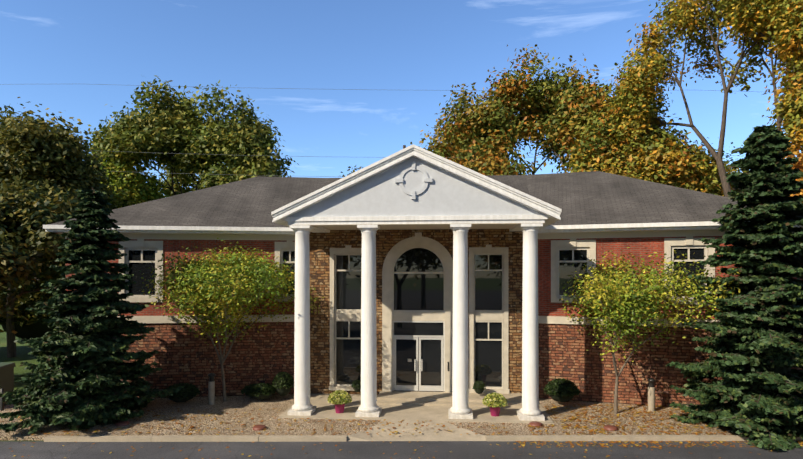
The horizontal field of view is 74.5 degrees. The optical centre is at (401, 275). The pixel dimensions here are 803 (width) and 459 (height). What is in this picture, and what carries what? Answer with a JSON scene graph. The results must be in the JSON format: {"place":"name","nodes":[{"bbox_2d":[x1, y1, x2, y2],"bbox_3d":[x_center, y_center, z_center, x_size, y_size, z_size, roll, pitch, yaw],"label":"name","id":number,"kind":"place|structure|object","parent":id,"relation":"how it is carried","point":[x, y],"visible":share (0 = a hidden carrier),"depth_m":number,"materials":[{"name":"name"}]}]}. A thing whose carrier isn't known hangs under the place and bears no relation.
{"place":"outdoors","nodes":[
{"label":"outdoors","id":0,"kind":"place"},
{"bbox_2d":[0,388,3,410],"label":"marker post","id":1,"kind":"object","parent":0,"point":[1,400],"visible":0.77,"depth_m":17.83,"materials":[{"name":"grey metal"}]},
{"bbox_2d":[0,286,51,440],"bbox_3d":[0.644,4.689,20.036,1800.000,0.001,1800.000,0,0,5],"label":"ground grass","id":2,"kind":"structure","parent":0,"point":[22,351],"depth_m":29.77,"materials":[{"name":"green plant"}]},
{"bbox_2d":[0,225,51,333],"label":"tree","id":3,"kind":"object","parent":2,"relation":"on","point":[9,267],"visible":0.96,"depth_m":21.35,"materials":[{"name":"green plant"}]},
{"bbox_2d":[0,284,53,338],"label":"tree","id":4,"kind":"object","parent":2,"relation":"on","point":[18,308],"depth_m":30.94,"materials":[{"name":"green plant"}]},
{"bbox_2d":[0,178,79,309],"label":"tree","id":5,"kind":"object","parent":2,"relation":"on","point":[28,217],"depth_m":23.56,"materials":[{"name":"green plant"}]},
{"bbox_2d":[0,187,183,433],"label":"conifer","id":6,"kind":"object","parent":2,"relation":"on","point":[73,398],"depth_m":16.26,"materials":[{"name":"green plant"}]},
{"bbox_2d":[341,166,362,176],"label":"tree","id":7,"kind":"object","parent":2,"relation":"on","point":[351,171],"depth_m":59.93,"materials":[{"name":"green plant"}]},
{"bbox_2d":[0,394,797,440],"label":"gravel bed","id":8,"kind":"object","parent":2,"relation":"on","point":[165,407],"visible":0.24,"depth_m":16.30,"materials":[{"name":"beige gravel"}]},
{"bbox_2d":[115,421,129,426],"bbox_3d":[-8.541,4.534,16.146,0.400,0.110,0.400,0,0,5],"label":"rock","id":9,"kind":"object","parent":8,"relation":"on","point":[122,423],"visible":0.94,"depth_m":16.03,"materials":[{"name":"brown"}]},
{"bbox_2d":[167,383,200,401],"bbox_3d":[-7.789,4.158,18.713,1.236,0.681,1.249,0,0,5],"label":"shrub","id":10,"kind":"object","parent":8,"relation":"on","point":[193,387],"depth_m":18.43,"materials":[{"name":"green plant"}]},
{"bbox_2d":[208,381,214,404],"bbox_3d":[-6.736,4.169,18.729,0.220,0.820,0.220,0,0,5],"label":"bollard light post","id":11,"kind":"object","parent":8,"relation":"on","point":[211,393],"visible":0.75,"depth_m":18.64,"materials":[{"name":"grey metal"}]},
{"bbox_2d":[208,373,214,381],"bbox_3d":[-6.736,3.609,18.729,0.250,0.300,0.250,0,0,5],"label":"bollard light top","id":12,"kind":"object","parent":11,"relation":"on","point":[211,376],"visible":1,"depth_m":18.65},
{"bbox_2d":[137,238,323,401],"bbox_3d":[-6.384,1.436,19.162,6.970,6.358,6.714,0,0,5],"label":"tree","id":13,"kind":"object","parent":8,"relation":"on","point":[226,290],"depth_m":18.09,"materials":[{"name":"green plant"}]},
{"bbox_2d":[241,383,256,397],"bbox_3d":[-5.417,4.256,19.526,1.026,0.525,1.022,0,0,5],"label":"shrub","id":14,"kind":"object","parent":8,"relation":"on","point":[244,388],"depth_m":19.28,"materials":[{"name":"green plant"}]},
{"bbox_2d":[253,425,266,430],"bbox_3d":[-4.230,4.534,15.736,0.400,0.110,0.400,0,0,5],"label":"rock","id":15,"kind":"object","parent":8,"relation":"on","point":[258,427],"visible":0.92,"depth_m":15.61,"materials":[{"name":"brown"}]},
{"bbox_2d":[249,383,275,398],"bbox_3d":[-5.046,4.210,19.199,0.956,0.598,0.955,0,0,5],"label":"shrub","id":16,"kind":"object","parent":8,"relation":"on","point":[267,387],"depth_m":18.96,"materials":[{"name":"green plant"}]},
{"bbox_2d":[271,372,293,395],"bbox_3d":[-4.364,4.003,19.490,0.882,0.932,0.878,0,0,5],"label":"boxwood","id":17,"kind":"object","parent":8,"relation":"on","point":[289,377],"depth_m":19.26,"materials":[{"name":"green plant"}]},
{"bbox_2d":[309,229,522,394],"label":"stone wall","id":18,"kind":"structure","parent":8,"relation":"on","point":[321,245],"depth_m":20.16,"materials":[{"name":"brown stone"}]},
{"bbox_2d":[278,391,553,440],"bbox_3d":[0.428,4.544,17.385,8.700,0.270,5.418,0,0,5],"label":"porch and walk","id":19,"kind":"object","parent":8,"relation":"on","point":[410,408],"visible":0.52,"depth_m":17.17,"materials":[{"name":"concrete"}]},
{"bbox_2d":[287,225,315,415],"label":"column","id":20,"kind":"structure","parent":19,"relation":"on","point":[302,406],"depth_m":17.33,"materials":[{"name":"white paint"}]},
{"bbox_2d":[334,404,344,413],"bbox_3d":[-2.057,4.394,17.546,0.390,0.330,0.384,0,0,5],"label":"flower pot","id":21,"kind":"object","parent":19,"relation":"on","point":[339,409],"visible":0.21,"depth_m":17.41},
{"bbox_2d":[328,390,351,404],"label":"potted flowers","id":22,"kind":"object","parent":21,"relation":"in","point":[344,396],"depth_m":17.31,"materials":[{"name":"yellow plant"}]},
{"bbox_2d":[351,380,360,391],"bbox_3d":[-1.654,4.117,19.667,0.470,0.472,0.463,0,0,5],"label":"shrub","id":23,"kind":"object","parent":19,"relation":"on","point":[355,384],"depth_m":19.54,"materials":[{"name":"green plant"}]},
{"bbox_2d":[355,224,381,416],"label":"column","id":24,"kind":"structure","parent":19,"relation":"on","point":[368,407],"depth_m":17.14,"materials":[{"name":"white paint"}]},
{"bbox_2d":[448,224,472,418],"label":"column","id":25,"kind":"structure","parent":19,"relation":"on","point":[459,409],"depth_m":16.90,"materials":[{"name":"white paint"}]},
{"bbox_2d":[472,381,485,393],"bbox_3d":[2.838,4.099,19.294,0.508,0.499,0.525,0,0,5],"label":"shrub","id":26,"kind":"object","parent":19,"relation":"on","point":[479,390],"depth_m":19.18,"materials":[{"name":"green plant"}]},
{"bbox_2d":[489,407,499,416],"bbox_3d":[3.040,4.394,17.172,0.390,0.330,0.384,0,0,5],"label":"flower pot","id":27,"kind":"object","parent":19,"relation":"on","point":[495,411],"visible":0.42,"depth_m":17.04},
{"bbox_2d":[482,392,507,406],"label":"potted flowers","id":28,"kind":"object","parent":27,"relation":"in","point":[500,397],"depth_m":16.95,"materials":[{"name":"yellow plant"}]},
{"bbox_2d":[516,223,544,420],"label":"column","id":29,"kind":"structure","parent":19,"relation":"on","point":[529,410],"depth_m":16.73,"materials":[{"name":"white paint"}]},
{"bbox_2d":[271,144,561,232],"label":"pediment","id":30,"kind":"structure","parent":29,"relation":"on","point":[281,215],"depth_m":16.79,"materials":[{"name":"white paint"}]},
{"bbox_2d":[289,157,550,217],"bbox_3d":[0.389,-2.921,16.904,8.700,2.240,0.085,0,0,5],"label":"tympanum","id":31,"kind":"object","parent":30,"relation":"attached to","point":[413,186],"visible":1,"depth_m":16.93,"materials":[{"name":"paint"}]},
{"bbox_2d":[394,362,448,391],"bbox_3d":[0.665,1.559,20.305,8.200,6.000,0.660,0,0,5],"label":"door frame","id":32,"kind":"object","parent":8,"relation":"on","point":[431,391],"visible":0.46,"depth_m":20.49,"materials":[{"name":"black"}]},
{"bbox_2d":[529,421,541,426],"bbox_3d":[4.097,4.534,16.104,0.400,0.110,0.400,0,0,5],"label":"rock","id":33,"kind":"object","parent":8,"relation":"on","point":[534,423],"visible":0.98,"depth_m":16.00,"materials":[{"name":"brown"}]},
{"bbox_2d":[543,378,579,401],"bbox_3d":[5.649,4.053,18.623,1.255,0.850,1.289,0,0,5],"label":"shrub","id":34,"kind":"object","parent":8,"relation":"on","point":[571,384],"depth_m":18.32,"materials":[{"name":"green plant"}]},
{"bbox_2d":[604,425,617,430],"bbox_3d":[6.232,4.534,15.710,0.400,0.110,0.400,0,0,5],"label":"rock","id":35,"kind":"object","parent":8,"relation":"on","point":[610,427],"visible":0.96,"depth_m":15.59,"materials":[{"name":"brown"}]},
{"bbox_2d":[559,247,739,413],"bbox_3d":[7.914,1.814,17.650,5.618,5.592,5.675,0,0,5],"label":"tree","id":36,"kind":"object","parent":8,"relation":"on","point":[649,303],"depth_m":16.68,"materials":[{"name":"green plant"}]},
{"bbox_2d":[648,386,654,411],"bbox_3d":[8.428,4.169,17.799,0.220,0.820,0.220,0,0,5],"label":"bollard light post","id":37,"kind":"object","parent":8,"relation":"on","point":[651,398],"visible":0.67,"depth_m":17.71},
{"bbox_2d":[647,378,654,386],"bbox_3d":[8.428,3.609,17.799,0.250,0.300,0.250,0,0,5],"label":"bollard light","id":38,"kind":"object","parent":37,"relation":"on","point":[651,381],"visible":1,"depth_m":17.72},
{"bbox_2d":[120,322,802,406],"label":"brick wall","id":39,"kind":"structure","parent":2,"relation":"on","point":[265,355],"depth_m":19.52,"materials":[{"name":"red brick"}]},
{"bbox_2d":[65,236,802,319],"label":"brick walls","id":40,"kind":"structure","parent":39,"relation":"on","point":[639,246],"depth_m":19.55,"materials":[{"name":"red brick"}]},
{"bbox_2d":[117,232,720,393],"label":"limestone trim","id":41,"kind":"structure","parent":40,"relation":"attached to","point":[389,316],"depth_m":19.89,"materials":[{"name":"beige stone"}]},
{"bbox_2d":[65,229,734,388],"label":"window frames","id":42,"kind":"structure","parent":41,"relation":"attached to","point":[668,233],"depth_m":19.71,"materials":[{"name":"white paint"}]},
{"bbox_2d":[129,248,703,390],"bbox_3d":[0.174,1.654,19.504,20.624,5.510,1.396,0,0,5],"label":"window glass","id":43,"kind":"object","parent":42,"relation":"in","point":[418,291],"visible":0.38,"depth_m":20.13,"materials":[{"name":"glass"}]},
{"bbox_2d":[392,321,444,391],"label":"door frames","id":44,"kind":"structure","parent":42,"relation":"attached to","point":[421,387],"depth_m":20.10,"materials":[{"name":"silver metal"}]},
{"bbox_2d":[43,221,802,234],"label":"eave trim","id":45,"kind":"structure","parent":40,"relation":"on","point":[665,226],"depth_m":18.94,"materials":[{"name":"white paint"}]},
{"bbox_2d":[48,171,801,226],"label":"roof","id":46,"kind":"structure","parent":45,"relation":"on","point":[588,198],"depth_m":21.16,"materials":[{"name":"grey"}]},
{"bbox_2d":[666,125,802,450],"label":"conifer","id":47,"kind":"object","parent":2,"relation":"on","point":[760,306],"depth_m":15.16,"materials":[{"name":"green plant"}]},
{"bbox_2d":[782,142,802,202],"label":"tree","id":48,"kind":"object","parent":2,"relation":"on","point":[798,154],"depth_m":23.96,"materials":[{"name":"plant"}]},
{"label":"utility poles","id":49,"kind":"object","parent":2,"relation":"on","visible":0},
{"bbox_2d":[0,84,788,176],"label":"overhead cables","id":50,"kind":"object","parent":49,"relation":"attached to","point":[314,156],"visible":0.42,"depth_m":35.88,"materials":[{"name":"grey plastic"}]},
{"bbox_3d":[-14.741,4.634,18.375,1.900,0.110,1.500,0,0,5],"label":"utility pad","id":51,"kind":"object","parent":2,"relation":"on","visible":0},
{"bbox_2d":[0,362,15,405],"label":"utility cabinet","id":52,"kind":"object","parent":51,"relation":"on","point":[6,376],"visible":0.84,"depth_m":18.64,"materials":[{"name":"metal"}]},
{"bbox_2d":[4,261,47,293],"bbox_3d":[-24.735,-0.528,36.829,12.014,10.390,10.850,0,0,5],"label":"tree","id":53,"kind":"object","parent":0,"point":[34,283],"depth_m":37.42,"materials":[{"name":"green plant"}]},
{"bbox_2d":[0,97,124,357],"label":"tree","id":54,"kind":"object","parent":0,"point":[57,155],"depth_m":28.45,"materials":[{"name":"green plant"}]},
{"bbox_2d":[86,155,175,209],"bbox_3d":[-20.970,-2.544,39.418,8.470,14.425,9.290,0,0,-43],"label":"tree","id":55,"kind":"object","parent":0,"point":[137,189],"depth_m":37.91,"materials":[{"name":"green plant"}]},
{"bbox_2d":[79,75,298,196],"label":"tree","id":56,"kind":"object","parent":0,"point":[190,129],"depth_m":40.17,"materials":[{"name":"green plant"}]},
{"bbox_2d":[0,0,800,187],"label":"sky","id":57,"kind":"structure","parent":0,"point":[405,55],"materials":[{"name":"blue"}]},
{"bbox_2d":[0,441,802,458],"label":"asphalt lot","id":58,"kind":"structure","parent":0,"point":[288,450],"depth_m":14.04,"materials":[{"name":"grey asphalt"}]},
{"bbox_2d":[14,404,802,458],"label":"leaf litter","id":59,"kind":"object","parent":58,"relation":"on","point":[631,442],"visible":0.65,"depth_m":15.67,"materials":[{"name":"orange plant"}]},
{"bbox_2d":[44,435,802,441],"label":"kerb","id":60,"kind":"structure","parent":58,"relation":"on","point":[249,438],"depth_m":14.82,"materials":[{"name":"concrete"}]},
{"bbox_2d":[288,223,544,229],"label":"beam","id":61,"kind":"structure","parent":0,"point":[422,226],"depth_m":18.80,"materials":[{"name":"white paint"}]},
{"bbox_2d":[446,136,524,175],"bbox_3d":[4.819,-2.273,35.082,7.570,13.872,8.025,0,0,5],"label":"tree","id":62,"kind":"object","parent":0,"point":[473,159],"depth_m":34.34,"materials":[{"name":"yellow plant"}]},
{"bbox_2d":[410,44,666,174],"bbox_3d":[10.007,-6.562,40.671,18.895,22.452,17.585,0,0,5],"label":"tree","id":63,"kind":"object","parent":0,"point":[503,133],"depth_m":38.63,"materials":[{"name":"green plant"}]},
{"bbox_2d":[552,96,747,196],"bbox_3d":[16.686,-3.661,34.117,13.870,16.687,10.795,0,0,5],"label":"tree","id":64,"kind":"object","parent":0,"point":[678,162],"depth_m":31.41,"materials":[{"name":"yellow plant"}]},
{"bbox_2d":[597,0,802,197],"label":"tree","id":65,"kind":"object","parent":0,"point":[780,12],"depth_m":30.44,"materials":[{"name":"yellow plant"}]},
{"bbox_2d":[694,137,749,172],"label":"tree","id":66,"kind":"object","parent":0,"point":[737,169],"depth_m":83.11,"materials":[{"name":"plant"}]}
]}

